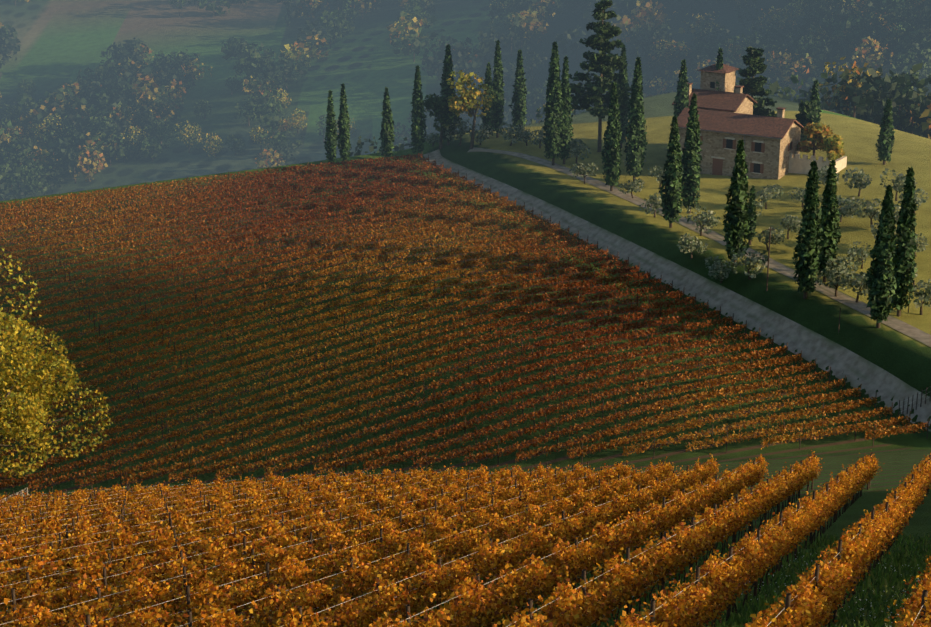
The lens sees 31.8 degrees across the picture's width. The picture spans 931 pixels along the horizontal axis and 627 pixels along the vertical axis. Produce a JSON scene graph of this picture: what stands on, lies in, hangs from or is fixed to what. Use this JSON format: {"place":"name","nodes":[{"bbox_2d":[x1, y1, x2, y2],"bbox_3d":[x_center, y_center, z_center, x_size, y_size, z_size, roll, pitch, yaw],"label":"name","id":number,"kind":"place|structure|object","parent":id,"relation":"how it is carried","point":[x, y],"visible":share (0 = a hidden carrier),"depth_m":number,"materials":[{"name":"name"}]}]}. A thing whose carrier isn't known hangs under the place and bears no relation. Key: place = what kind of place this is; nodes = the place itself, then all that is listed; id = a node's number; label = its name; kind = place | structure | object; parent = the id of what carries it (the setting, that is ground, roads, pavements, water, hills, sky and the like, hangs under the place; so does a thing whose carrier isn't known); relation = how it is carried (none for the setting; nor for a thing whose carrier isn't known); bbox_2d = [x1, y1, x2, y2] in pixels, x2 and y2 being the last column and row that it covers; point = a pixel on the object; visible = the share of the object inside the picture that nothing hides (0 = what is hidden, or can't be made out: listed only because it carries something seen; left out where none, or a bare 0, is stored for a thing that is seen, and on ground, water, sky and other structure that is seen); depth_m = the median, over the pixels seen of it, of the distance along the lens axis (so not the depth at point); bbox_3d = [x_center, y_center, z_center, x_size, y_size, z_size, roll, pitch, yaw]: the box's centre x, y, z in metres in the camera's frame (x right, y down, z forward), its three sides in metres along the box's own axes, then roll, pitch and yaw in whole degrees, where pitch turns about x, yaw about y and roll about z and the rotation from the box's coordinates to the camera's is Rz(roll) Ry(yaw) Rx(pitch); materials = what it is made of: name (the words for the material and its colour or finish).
{"place":"outdoors","nodes":[
{"label":"outdoors","id":0,"kind":"place"},
{"bbox_2d":[0,0,930,626],"bbox_3d":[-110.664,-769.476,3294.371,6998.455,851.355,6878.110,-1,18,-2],"label":"grassy ground","id":1,"kind":"structure","parent":0,"point":[64,40],"depth_m":197.44,"materials":[{"name":"green plant"}]},
{"bbox_2d":[0,0,844,477],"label":"trees","id":2,"kind":"object","parent":1,"relation":"on","point":[584,98],"depth_m":221.17,"materials":[{"name":"plant"}]},
{"bbox_2d":[2,155,928,491],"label":"vineyard posts","id":3,"kind":"object","parent":1,"relation":"on","point":[420,331],"visible":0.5,"depth_m":177.56,"materials":[{"name":"brown wood"}]},
{"bbox_2d":[0,153,930,489],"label":"vineyard rows","id":4,"kind":"object","parent":3,"relation":"on","point":[528,245],"visible":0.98,"depth_m":179.40,"materials":[{"name":"orange plant"}]},
{"bbox_2d":[0,386,930,502],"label":"fence wires","id":5,"kind":"object","parent":1,"relation":"on","point":[27,487],"visible":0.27,"depth_m":136.10,"materials":[{"name":"grey metal"}]},
{"bbox_2d":[0,0,930,200],"bbox_3d":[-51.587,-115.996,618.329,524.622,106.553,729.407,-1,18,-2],"label":"trees","id":6,"kind":"object","parent":1,"relation":"on","point":[110,108],"depth_m":517.09,"materials":[{"name":"green plant"}]},
{"bbox_2d":[1,452,930,626],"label":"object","id":7,"kind":"object","parent":1,"relation":"on","point":[755,583],"visible":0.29,"depth_m":57.22,"materials":[{"name":"orange plant"}]},
{"bbox_2d":[0,462,927,626],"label":"vineyard wires","id":8,"kind":"object","parent":7,"relation":"attached to","point":[314,557],"visible":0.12,"depth_m":54.79,"materials":[{"name":"grey metal"}]},
{"bbox_2d":[0,448,930,626],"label":"grapevine rows","id":9,"kind":"object","parent":7,"relation":"on","point":[837,578],"visible":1,"depth_m":54.79,"materials":[{"name":"orange plant"}]},
{"bbox_2d":[117,532,930,626],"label":"meadow grass","id":10,"kind":"structure","parent":1,"relation":"on","point":[884,578],"depth_m":49.81,"materials":[{"name":"green plant"}]},
{"bbox_2d":[324,40,918,327],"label":"cypress trees","id":11,"kind":"object","parent":1,"relation":"on","point":[892,273],"depth_m":207.20,"materials":[{"name":"green plant"}]},
{"bbox_2d":[424,119,930,314],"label":"olive trees","id":12,"kind":"object","parent":1,"relation":"on","point":[841,270],"depth_m":198.66,"materials":[{"name":"green plant"}]},
{"bbox_2d":[672,63,803,179],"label":"farmhouse","id":13,"kind":"object","parent":1,"relation":"on","point":[728,119],"visible":0.67,"depth_m":226.45,"materials":[{"name":"stone"}]},
{"bbox_2d":[788,153,846,173],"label":"garden wall","id":14,"kind":"structure","parent":1,"relation":"on","point":[798,164],"depth_m":224.53,"materials":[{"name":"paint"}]},
{"bbox_2d":[766,227,930,416],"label":"fence posts","id":15,"kind":"object","parent":1,"relation":"on","point":[770,229],"visible":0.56,"depth_m":165.91,"materials":[{"name":"wood"}]},
{"bbox_2d":[423,149,930,431],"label":"retaining wall","id":16,"kind":"structure","parent":0,"point":[838,359],"depth_m":179.57,"materials":[{"name":"grey stone"}]},
{"bbox_2d":[467,147,930,346],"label":"gravel driveway","id":17,"kind":"structure","parent":0,"point":[917,334],"depth_m":190.61,"materials":[{"name":"beige gravel"}]}
]}

